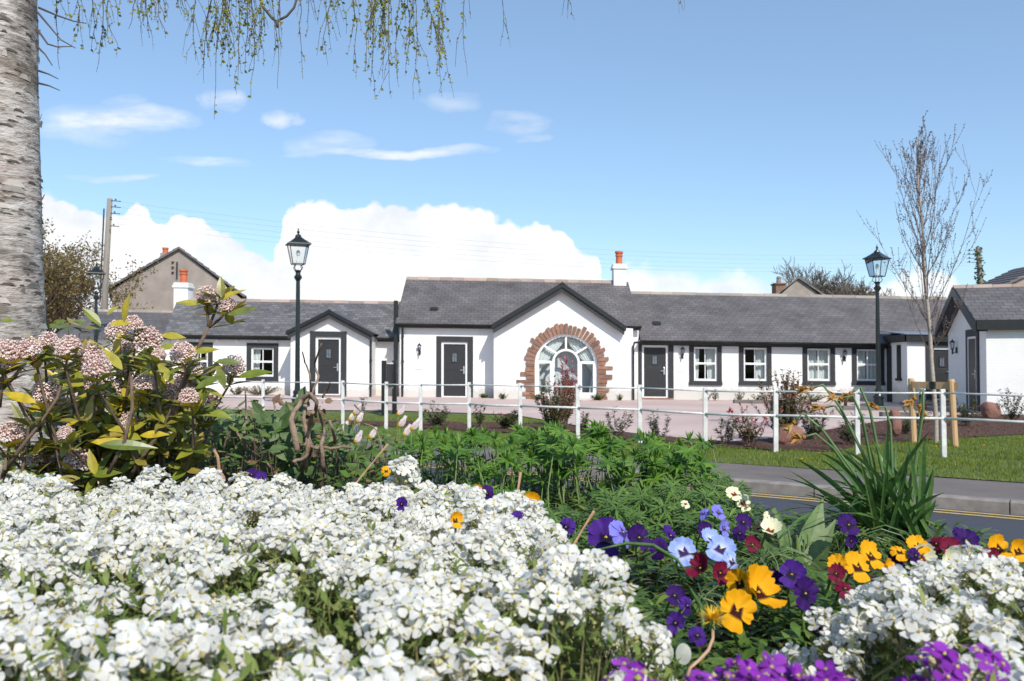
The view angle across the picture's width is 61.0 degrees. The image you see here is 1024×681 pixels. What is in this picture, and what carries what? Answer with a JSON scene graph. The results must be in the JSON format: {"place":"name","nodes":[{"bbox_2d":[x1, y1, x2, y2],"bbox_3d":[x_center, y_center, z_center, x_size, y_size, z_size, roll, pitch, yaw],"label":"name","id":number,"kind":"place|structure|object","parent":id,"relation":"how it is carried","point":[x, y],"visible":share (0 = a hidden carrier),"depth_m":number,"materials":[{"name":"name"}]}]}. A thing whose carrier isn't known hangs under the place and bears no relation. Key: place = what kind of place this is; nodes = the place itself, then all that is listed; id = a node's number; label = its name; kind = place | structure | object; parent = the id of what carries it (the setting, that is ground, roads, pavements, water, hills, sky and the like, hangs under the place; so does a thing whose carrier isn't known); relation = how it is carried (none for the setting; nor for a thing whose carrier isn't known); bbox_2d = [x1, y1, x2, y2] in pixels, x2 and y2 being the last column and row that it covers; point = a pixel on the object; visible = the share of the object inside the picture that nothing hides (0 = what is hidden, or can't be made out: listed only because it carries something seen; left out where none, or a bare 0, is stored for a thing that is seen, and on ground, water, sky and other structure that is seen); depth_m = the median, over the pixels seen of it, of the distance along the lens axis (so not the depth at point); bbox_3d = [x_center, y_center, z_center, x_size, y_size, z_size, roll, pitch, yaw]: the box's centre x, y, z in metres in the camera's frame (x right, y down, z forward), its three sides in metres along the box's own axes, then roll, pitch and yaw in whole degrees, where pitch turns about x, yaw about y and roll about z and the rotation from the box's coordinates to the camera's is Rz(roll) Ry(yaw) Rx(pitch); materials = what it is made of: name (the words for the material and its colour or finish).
{"place":"outdoors","nodes":[
{"label":"outdoors","id":0,"kind":"place"},
{"bbox_2d":[52,387,980,440],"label":"paving","id":1,"kind":"structure","parent":0,"point":[679,425],"depth_m":23.60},
{"bbox_2d":[87,262,105,342],"bbox_3d":[-14.857,-0.320,31.017,0.610,5.014,0.610,1,-2,-25],"label":"street lamp","id":2,"kind":"object","parent":1,"relation":"on","point":[96,270],"visible":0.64,"depth_m":30.98,"materials":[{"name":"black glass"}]},
{"bbox_2d":[99,198,120,308],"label":"utility pole","id":3,"kind":"object","parent":1,"relation":"on","point":[105,260],"visible":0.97,"depth_m":40.01,"materials":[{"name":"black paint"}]},
{"bbox_2d":[164,269,399,396],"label":"cottage","id":4,"kind":"structure","parent":1,"relation":"on","point":[355,339],"depth_m":31.88,"materials":[{"name":"white paint"}]},
{"bbox_2d":[246,343,278,380],"bbox_3d":[-9.155,0.792,31.977,1.184,1.402,0.305,0,-1,0],"label":"window","id":5,"kind":"structure","parent":4,"relation":"in","point":[256,347],"depth_m":31.88,"materials":[{"name":"clear glass"}]},
{"bbox_2d":[310,331,346,396],"bbox_3d":[-6.468,0.884,30.570,1.293,2.432,0.285,0,-1,0],"label":"door","id":6,"kind":"structure","parent":4,"relation":"in","point":[331,363],"depth_m":30.63,"materials":[{"name":"wood"}]},
{"bbox_2d":[394,251,641,399],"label":"cottage","id":7,"kind":"structure","parent":1,"relation":"on","point":[495,331],"depth_m":30.97,"materials":[{"name":"paint"}]},
{"bbox_2d":[436,336,472,397],"bbox_3d":[-2.042,0.964,31.033,1.310,2.240,0.155,0,-1,0],"label":"door","id":8,"kind":"structure","parent":7,"relation":"in","point":[455,365],"depth_m":31.02,"materials":[{"name":"wood"}]},
{"bbox_2d":[535,334,596,396],"bbox_3d":[1.880,0.883,30.333,2.160,2.189,0.232,0,-1,0],"label":"arched window","id":9,"kind":"structure","parent":7,"relation":"in","point":[582,348],"depth_m":30.26,"materials":[{"name":"white glass"}]},
{"bbox_2d":[631,291,948,405],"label":"cottage","id":10,"kind":"structure","parent":1,"relation":"on","point":[720,341],"depth_m":31.05,"materials":[{"name":"paint"}]},
{"bbox_2d":[638,343,673,399],"bbox_3d":[5.130,1.159,30.963,1.256,2.115,0.285,0,-1,0],"label":"door","id":11,"kind":"structure","parent":10,"relation":"in","point":[655,362],"depth_m":31.03,"materials":[{"name":"wood"}]},
{"bbox_2d":[689,346,722,385],"bbox_3d":[6.897,0.867,31.075,1.182,1.475,0.305,0,-1,0],"label":"window","id":12,"kind":"structure","parent":10,"relation":"in","point":[713,354],"depth_m":31.01,"materials":[{"name":"white glass"}]},
{"bbox_2d":[739,346,771,385],"bbox_3d":[8.672,0.880,31.075,1.183,1.450,0.305,0,-1,0],"label":"window","id":13,"kind":"structure","parent":10,"relation":"in","point":[760,363],"depth_m":30.97,"materials":[{"name":"clear glass"}]},
{"bbox_2d":[802,347,835,385],"bbox_3d":[10.939,0.896,31.075,1.175,1.418,0.304,0,-1,0],"label":"window","id":14,"kind":"structure","parent":10,"relation":"in","point":[825,363],"depth_m":31.01,"materials":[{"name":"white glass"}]},
{"bbox_2d":[852,348,884,385],"bbox_3d":[12.695,0.908,31.074,1.167,1.393,0.304,0,-1,0],"label":"window","id":15,"kind":"structure","parent":10,"relation":"in","point":[858,354],"depth_m":31.02,"materials":[{"name":"clear glass"}]},
{"bbox_2d":[925,342,948,401],"bbox_3d":[14.280,1.085,28.865,1.061,2.120,0.285,0,-1,0],"label":"door","id":16,"kind":"structure","parent":10,"relation":"in","point":[940,352],"depth_m":28.95,"materials":[{"name":"wood"}]},
{"bbox_2d":[862,245,891,405],"bbox_3d":[10.784,-0.308,25.615,0.610,5.090,0.610,1,-2,-42],"label":"street lamp","id":17,"kind":"object","parent":1,"relation":"on","point":[878,399],"visible":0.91,"depth_m":25.57,"materials":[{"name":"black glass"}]},
{"bbox_2d":[925,284,1023,413],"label":"cottage","id":18,"kind":"structure","parent":1,"relation":"on","point":[985,332],"depth_m":23.16,"materials":[{"name":"paint"}]},
{"bbox_2d":[965,329,979,411],"bbox_3d":[12.614,0.803,23.858,0.090,2.222,1.420,0,-1,16],"label":"door","id":19,"kind":"structure","parent":18,"relation":"in","point":[971,338],"depth_m":23.85,"materials":[{"name":"metal"}]},
{"bbox_2d":[37,0,1023,353],"label":"sky","id":20,"kind":"structure","parent":0,"point":[746,130],"materials":[{"name":"blue"}]},
{"bbox_2d":[53,371,1023,513],"bbox_3d":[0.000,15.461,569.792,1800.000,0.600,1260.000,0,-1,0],"label":"ground","id":21,"kind":"structure","parent":0,"point":[907,474],"depth_m":11.17,"materials":[{"name":"grey asphalt"}]},
{"bbox_2d":[42,214,158,352],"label":"tree","id":22,"kind":"object","parent":21,"relation":"on","point":[58,304],"visible":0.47,"depth_m":43.44,"materials":[{"name":"green plant"}]},
{"bbox_2d":[52,309,172,389],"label":"outbuilding","id":23,"kind":"structure","parent":21,"relation":"on","point":[158,320],"depth_m":33.28,"materials":[{"name":"grey stone"}]},
{"bbox_2d":[108,247,246,310],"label":"house","id":24,"kind":"structure","parent":21,"relation":"on","point":[157,293],"depth_m":50.09,"materials":[{"name":"paint"}]},
{"bbox_2d":[55,426,1023,514],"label":"kerb","id":25,"kind":"structure","parent":21,"relation":"on","point":[973,503],"depth_m":9.22,"materials":[{"name":"concrete"}]},
{"bbox_2d":[182,463,1023,680],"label":"planting bed","id":26,"kind":"object","parent":21,"relation":"on","point":[759,633],"depth_m":1.33,"materials":[{"name":"soil"}]},
{"bbox_2d":[46,318,109,453],"bbox_3d":[-1.465,0.179,2.908,0.251,0.524,0.777,1,-2,-24],"label":"shrub","id":27,"kind":"object","parent":26,"relation":"on","point":[57,324],"visible":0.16,"depth_m":2.87,"materials":[{"name":"green plant"}]},
{"bbox_2d":[0,276,272,495],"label":"skimmia shrub","id":28,"kind":"object","parent":26,"relation":"on","point":[122,440],"visible":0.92,"depth_m":1.82,"materials":[{"name":"green plant"}]},
{"bbox_2d":[177,409,287,487],"bbox_3d":[-0.752,0.305,2.362,0.318,0.247,0.831,1,-2,-21],"label":"mottled leaf plant","id":29,"kind":"object","parent":26,"relation":"on","point":[251,460],"visible":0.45,"depth_m":2.11,"materials":[{"name":"green plant"}]},
{"bbox_2d":[209,343,386,484],"bbox_3d":[-0.565,0.198,2.225,0.519,0.376,0.365,0,-1,0],"label":"woody plant","id":30,"kind":"object","parent":26,"relation":"on","point":[292,433],"visible":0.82,"depth_m":2.16,"materials":[{"name":"green plant"}]},
{"bbox_2d":[259,419,349,492],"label":"mottled leaf plant","id":31,"kind":"object","parent":26,"relation":"on","point":[327,453],"visible":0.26,"depth_m":2.23,"materials":[{"name":"green plant"}]},
{"bbox_2d":[0,453,682,680],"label":"white rockcress","id":32,"kind":"object","parent":26,"relation":"on","point":[196,578],"visible":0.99,"depth_m":0.77,"materials":[{"name":"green plant"}]},
{"bbox_2d":[0,0,684,483],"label":"birch tree","id":33,"kind":"object","parent":26,"relation":"on","point":[22,296],"visible":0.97,"depth_m":2.61,"materials":[{"name":"green plant"}]},
{"bbox_2d":[333,427,419,492],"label":"mottled leaf plant","id":34,"kind":"object","parent":26,"relation":"on","point":[353,467],"visible":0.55,"depth_m":2.17,"materials":[{"name":"green plant"}]},
{"bbox_2d":[388,424,471,489],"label":"lupin plant","id":35,"kind":"object","parent":26,"relation":"on","point":[440,439],"visible":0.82,"depth_m":2.25,"materials":[{"name":"green plant"}]},
{"bbox_2d":[437,426,525,493],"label":"lupin plant","id":36,"kind":"object","parent":26,"relation":"on","point":[486,470],"visible":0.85,"depth_m":2.16,"materials":[{"name":"green plant"}]},
{"bbox_2d":[0,454,1023,680],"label":"ground cover","id":37,"kind":"object","parent":26,"relation":"on","point":[787,635],"visible":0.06,"depth_m":1.28,"materials":[{"name":"green plant"}]},
{"bbox_2d":[599,542,691,579],"bbox_3d":[0.170,0.286,1.126,0.137,0.056,0.019,1,-2,-22],"label":"fallen leaf blade","id":38,"kind":"object","parent":37,"relation":"on","point":[653,545],"visible":0.92,"depth_m":1.13,"materials":[{"name":"green plant"}]},
{"bbox_2d":[647,583,727,620],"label":"grassy tuft","id":39,"kind":"object","parent":37,"relation":"on","point":[702,595],"visible":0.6,"depth_m":1.03,"materials":[{"name":"green plant"}]},
{"bbox_2d":[706,561,756,631],"bbox_3d":[0.265,0.323,1.072,0.070,0.105,0.040,0,-1,11],"label":"pansy","id":40,"kind":"object","parent":37,"relation":"on","point":[720,570],"visible":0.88,"depth_m":1.06,"materials":[{"name":"red plant"}]},
{"bbox_2d":[721,568,752,632],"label":"pansy","id":41,"kind":"object","parent":37,"relation":"on","point":[735,578],"visible":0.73,"depth_m":1.04,"materials":[{"name":"yellow plant"}]},
{"bbox_2d":[706,544,820,575],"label":"grassy tuft","id":42,"kind":"object","parent":37,"relation":"on","point":[771,560],"visible":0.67,"depth_m":1.23,"materials":[{"name":"green plant"}]},
{"bbox_2d":[498,422,589,511],"bbox_3d":[0.082,0.318,2.222,0.269,0.215,0.616,0,-1,0],"label":"lupin plant","id":43,"kind":"object","parent":26,"relation":"on","point":[525,436],"visible":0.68,"depth_m":2.12,"materials":[{"name":"green plant"}]},
{"bbox_2d":[540,504,605,553],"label":"cranesbill plant","id":44,"kind":"object","parent":26,"relation":"on","point":[558,515],"visible":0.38,"depth_m":1.67,"materials":[{"name":"green plant"}]},
{"bbox_2d":[530,418,621,509],"bbox_3d":[0.165,0.307,2.148,0.257,0.232,0.463,0,-1,0],"label":"lupin plant","id":45,"kind":"object","parent":26,"relation":"on","point":[598,431],"visible":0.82,"depth_m":2.07,"materials":[{"name":"green plant"}]},
{"bbox_2d":[587,517,624,561],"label":"pansy","id":46,"kind":"object","parent":26,"relation":"on","point":[599,536],"visible":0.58,"depth_m":1.37,"materials":[{"name":"purple plant"}]},
{"bbox_2d":[606,520,642,581],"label":"pansy","id":47,"kind":"object","parent":26,"relation":"on","point":[617,530],"visible":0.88,"depth_m":1.30,"materials":[{"name":"blue plant"}]},
{"bbox_2d":[587,427,672,511],"bbox_3d":[0.290,0.318,2.114,0.218,0.211,0.502,0,-1,7],"label":"lupin plant","id":48,"kind":"object","parent":26,"relation":"on","point":[617,465],"visible":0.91,"depth_m":1.99,"materials":[{"name":"green plant"}]},
{"bbox_2d":[585,481,682,539],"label":"cranesbill plant","id":49,"kind":"object","parent":26,"relation":"on","point":[626,510],"visible":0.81,"depth_m":1.70,"materials":[{"name":"green plant"}]},
{"bbox_2d":[628,524,657,588],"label":"pansy","id":50,"kind":"object","parent":26,"relation":"on","point":[638,533],"visible":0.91,"depth_m":1.31,"materials":[{"name":"purple plant"}]},
{"bbox_2d":[640,537,678,596],"bbox_3d":[0.215,0.332,1.238,0.051,0.102,0.056,-1,-2,31],"label":"pansy","id":51,"kind":"object","parent":26,"relation":"on","point":[657,557],"visible":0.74,"depth_m":1.24,"materials":[{"name":"purple plant"}]},
{"bbox_2d":[664,611,685,675],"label":"pansy","id":52,"kind":"object","parent":26,"relation":"on","point":[675,621],"visible":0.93,"depth_m":0.85,"materials":[{"name":"purple plant"}]},
{"bbox_2d":[661,643,690,680],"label":"honesty pods","id":53,"kind":"object","parent":26,"relation":"on","point":[683,650],"visible":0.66,"depth_m":0.77,"materials":[{"name":"white plant"}]},
{"bbox_2d":[660,596,691,667],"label":"pansy","id":54,"kind":"object","parent":26,"relation":"on","point":[685,602],"visible":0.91,"depth_m":0.92,"materials":[{"name":"purple plant"}]},
{"bbox_2d":[665,584,695,658],"bbox_3d":[0.190,0.322,0.987,0.067,0.090,0.048,1,-2,-35],"label":"pansy","id":55,"kind":"object","parent":26,"relation":"on","point":[674,592],"visible":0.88,"depth_m":0.99,"materials":[{"name":"purple plant"}]},
{"bbox_2d":[640,430,726,502],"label":"lupin plant","id":56,"kind":"object","parent":26,"relation":"on","point":[695,463],"visible":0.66,"depth_m":2.00,"materials":[{"name":"green plant"}]},
{"bbox_2d":[668,536,698,596],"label":"pansy","id":57,"kind":"object","parent":26,"relation":"on","point":[681,548],"visible":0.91,"depth_m":1.24,"materials":[{"name":"blue plant"}]},
{"bbox_2d":[648,469,754,536],"bbox_3d":[0.396,0.346,1.813,0.222,0.138,0.382,0,-1,9],"label":"cranesbill plant","id":58,"kind":"object","parent":26,"relation":"on","point":[717,495],"visible":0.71,"depth_m":1.77,"materials":[{"name":"green plant"}]},
{"bbox_2d":[685,552,724,629],"bbox_3d":[0.252,0.319,1.093,0.062,0.104,0.042,1,-2,-33],"label":"pansy","id":59,"kind":"object","parent":26,"relation":"on","point":[698,561],"visible":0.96,"depth_m":1.09,"materials":[{"name":"red plant"}]},
{"bbox_2d":[684,604,728,680],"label":"dandelion","id":60,"kind":"object","parent":26,"relation":"on","point":[711,616],"visible":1,"depth_m":0.86,"materials":[{"name":"yellow plant"}]},
{"bbox_2d":[687,626,726,678],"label":"pansy","id":61,"kind":"object","parent":26,"relation":"on","point":[697,634],"visible":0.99,"depth_m":0.82,"materials":[{"name":"purple plant"}]},
{"bbox_2d":[699,535,736,607],"bbox_3d":[0.283,0.323,1.210,0.063,0.104,0.059,-1,-2,35],"label":"pansy","id":62,"kind":"object","parent":26,"relation":"on","point":[718,546],"visible":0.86,"depth_m":1.20,"materials":[{"name":"blue plant"}]},
{"bbox_2d":[680,494,772,557],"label":"cranesbill plant","id":63,"kind":"object","parent":26,"relation":"on","point":[736,510],"visible":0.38,"depth_m":1.63,"materials":[{"name":"green plant"}]},
{"bbox_2d":[601,651,854,680],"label":"purple aubrieta","id":64,"kind":"object","parent":26,"relation":"on","point":[772,668],"visible":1,"depth_m":0.53,"materials":[{"name":"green plant"}]},
{"bbox_2d":[720,588,756,657],"bbox_3d":[0.254,0.320,0.953,0.032,0.101,0.074,-1,-2,36],"label":"pansy","id":65,"kind":"object","parent":26,"relation":"on","point":[737,606],"visible":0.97,"depth_m":0.94,"materials":[{"name":"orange plant"}]},
{"bbox_2d":[715,563,787,647],"bbox_3d":[0.281,0.316,1.023,0.076,0.109,0.080,0,-1,0],"label":"pansy","id":66,"kind":"object","parent":26,"relation":"on","point":[761,585],"visible":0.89,"depth_m":1.02,"materials":[{"name":"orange plant"}]},
{"bbox_2d":[750,517,782,564],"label":"pansy","id":67,"kind":"object","parent":26,"relation":"on","point":[771,526],"visible":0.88,"depth_m":1.31,"materials":[{"name":"white plant"}]},
{"bbox_2d":[779,559,806,629],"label":"pansy","id":68,"kind":"object","parent":26,"relation":"on","point":[791,570],"visible":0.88,"depth_m":1.07,"materials":[{"name":"purple plant"}]},
{"bbox_2d":[759,499,835,577],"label":"broad leaved plant","id":69,"kind":"object","parent":26,"relation":"on","point":[812,532],"visible":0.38,"depth_m":1.42,"materials":[{"name":"green plant"}]},
{"bbox_2d":[793,576,818,646],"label":"pansy","id":70,"kind":"object","parent":26,"relation":"on","point":[806,589],"visible":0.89,"depth_m":1.00,"materials":[{"name":"purple plant"}]},
{"bbox_2d":[815,563,845,637],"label":"pansy","id":71,"kind":"object","parent":26,"relation":"on","point":[835,570],"visible":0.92,"depth_m":1.05,"materials":[{"name":"red plant"}]},
{"bbox_2d":[815,553,846,606],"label":"pansy","id":72,"kind":"object","parent":26,"relation":"on","point":[839,558],"visible":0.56,"depth_m":1.09,"materials":[{"name":"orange plant"}]},
{"bbox_2d":[814,581,852,620],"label":"pansy","id":73,"kind":"object","parent":26,"relation":"on","point":[844,587],"visible":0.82,"depth_m":1.03,"materials":[{"name":"red plant"}]},
{"bbox_2d":[820,513,859,579],"bbox_3d":[0.520,0.326,1.369,0.046,0.114,0.061,1,-2,-21],"label":"pansy","id":74,"kind":"object","parent":26,"relation":"on","point":[846,522],"visible":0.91,"depth_m":1.35,"materials":[{"name":"purple plant"}]},
{"bbox_2d":[775,518,909,561],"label":"grassy tuft","id":75,"kind":"object","parent":26,"relation":"on","point":[838,536],"visible":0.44,"depth_m":1.47,"materials":[{"name":"green plant"}]},
{"bbox_2d":[832,551,869,606],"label":"pansy","id":76,"kind":"object","parent":26,"relation":"on","point":[856,564],"visible":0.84,"depth_m":1.12,"materials":[{"name":"yellow plant"}]},
{"bbox_2d":[771,384,947,557],"bbox_3d":[0.631,0.236,1.543,0.401,0.317,0.274,0,-1,0],"label":"daffodil clump","id":77,"kind":"object","parent":26,"relation":"on","point":[881,502],"visible":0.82,"depth_m":1.55,"materials":[{"name":"green plant"}]},
{"bbox_2d":[848,539,883,585],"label":"pansy","id":78,"kind":"object","parent":26,"relation":"on","point":[870,552],"visible":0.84,"depth_m":1.18,"materials":[{"name":"yellow plant"}]},
{"bbox_2d":[769,541,1023,680],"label":"white rockcress","id":79,"kind":"object","parent":26,"relation":"on","point":[897,613],"visible":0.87,"depth_m":0.77,"materials":[{"name":"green plant"}]},
{"bbox_2d":[887,641,1010,680],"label":"purple aubrieta","id":80,"kind":"object","parent":26,"relation":"on","point":[941,660],"visible":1,"depth_m":0.54,"materials":[{"name":"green plant"}]},
{"bbox_2d":[941,528,979,557],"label":"pansy","id":81,"kind":"object","parent":26,"relation":"on","point":[962,535],"visible":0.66,"depth_m":1.34,"materials":[{"name":"purple plant"}]},
{"bbox_2d":[770,276,825,294],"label":"house","id":82,"kind":"structure","parent":21,"relation":"on","point":[798,285],"depth_m":60.11,"materials":[{"name":"paint"}]},
{"bbox_2d":[771,257,882,295],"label":"bare tree","id":83,"kind":"object","parent":21,"relation":"on","point":[826,288],"visible":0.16,"depth_m":81.09,"materials":[{"name":"plant"}]},
{"bbox_2d":[967,246,985,283],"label":"utility pole","id":84,"kind":"object","parent":21,"relation":"on","point":[979,266],"visible":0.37,"depth_m":60.04,"materials":[{"name":"green plant"}]},
{"bbox_2d":[60,418,1023,499],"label":"pavement","id":85,"kind":"structure","parent":0,"point":[985,488],"depth_m":9.95,"materials":[{"name":"grey concrete"}]},
{"bbox_2d":[134,409,1023,482],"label":"grass verge","id":86,"kind":"object","parent":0,"point":[373,413],"depth_m":12.83,"materials":[{"name":"green plant"}]},
{"bbox_2d":[285,228,311,402],"bbox_3d":[-5.651,-0.434,22.918,0.610,5.090,0.610,1,-2,-22],"label":"street lamp","id":87,"kind":"object","parent":86,"relation":"on","point":[298,240],"visible":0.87,"depth_m":22.86,"materials":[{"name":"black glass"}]},
{"bbox_2d":[381,360,396,415],"bbox_3d":[-3.050,1.322,21.333,0.208,1.662,0.846,0,-1,13],"label":"sign board","id":88,"kind":"object","parent":86,"relation":"on","point":[389,373],"visible":0.62,"depth_m":21.35,"materials":[{"name":"black paint"}]},
{"bbox_2d":[209,380,1023,456],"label":"fence","id":89,"kind":"object","parent":86,"relation":"on","point":[856,417],"visible":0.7,"depth_m":13.83,"materials":[{"name":"white metal"}]},
{"bbox_2d":[856,110,992,442],"bbox_3d":[6.708,-0.927,13.988,1.704,5.601,1.640,0,-1,0],"label":"young birch tree","id":90,"kind":"object","parent":86,"relation":"on","point":[922,250],"visible":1,"depth_m":14.08,"materials":[{"name":"brown plant"}]},
{"bbox_2d":[908,378,958,446],"bbox_3d":[6.674,1.286,13.751,0.163,1.362,0.856,1,-2,-31],"label":"tree guard","id":91,"kind":"object","parent":86,"relation":"on","point":[950,385],"visible":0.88,"depth_m":13.64,"materials":[{"name":"brown wood"}]},
{"bbox_2d":[205,413,1023,450],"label":"mulch bed","id":92,"kind":"object","parent":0,"point":[996,431],"visible":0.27,"depth_m":16.14,"materials":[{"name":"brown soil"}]},
{"bbox_2d":[529,375,580,425],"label":"photinia shrub","id":93,"kind":"object","parent":92,"relation":"on","point":[555,414],"visible":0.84,"depth_m":16.05,"materials":[{"name":"green plant"}]},
{"bbox_2d":[552,355,581,426],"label":"photinia shrub","id":94,"kind":"object","parent":92,"relation":"on","point":[566,376],"visible":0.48,"depth_m":17.34,"materials":[{"name":"red plant"}]},
{"bbox_2d":[725,401,767,444],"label":"photinia shrub","id":95,"kind":"object","parent":92,"relation":"on","point":[748,435],"visible":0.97,"depth_m":13.47,"materials":[{"name":"plant"}]},
{"bbox_2d":[748,366,813,429],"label":"photinia shrub","id":96,"kind":"object","parent":92,"relation":"on","point":[787,402],"visible":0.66,"depth_m":13.85,"materials":[{"name":"plant"}]},
{"bbox_2d":[778,425,803,443],"bbox_3d":[4.394,1.509,13.768,0.458,0.358,0.341,0,-1,0],"label":"boulder","id":97,"kind":"object","parent":92,"relation":"on","point":[784,436],"visible":0.54,"depth_m":13.64,"materials":[{"name":"stone"}]},
{"bbox_2d":[798,401,835,438],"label":"young shrub","id":98,"kind":"object","parent":92,"relation":"on","point":[813,428],"visible":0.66,"depth_m":14.58,"materials":[{"name":"green plant"}]},
{"bbox_2d":[833,412,871,445],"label":"young shrub","id":99,"kind":"object","parent":92,"relation":"on","point":[847,433],"visible":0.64,"depth_m":13.52,"materials":[{"name":"green plant"}]},
{"bbox_2d":[980,402,1000,417],"bbox_3d":[11.271,1.652,20.469,0.402,0.423,0.329,0,-1,0],"label":"boulder","id":100,"kind":"object","parent":92,"relation":"on","point":[989,410],"visible":0.87,"depth_m":20.34,"materials":[{"name":"stone"}]},
{"bbox_2d":[995,388,1023,419],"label":"young shrub","id":101,"kind":"object","parent":92,"relation":"on","point":[1011,414],"visible":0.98,"depth_m":18.44,"materials":[{"name":"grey plant"}]},
{"bbox_2d":[269,453,1023,550],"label":"road","id":102,"kind":"structure","parent":0,"point":[1011,529],"depth_m":8.17,"materials":[{"name":"grey asphalt"}]},
{"bbox_2d":[982,267,1023,283],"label":"house","id":103,"kind":"structure","parent":0,"point":[1014,276],"depth_m":46.40,"materials":[{"name":"stone"}]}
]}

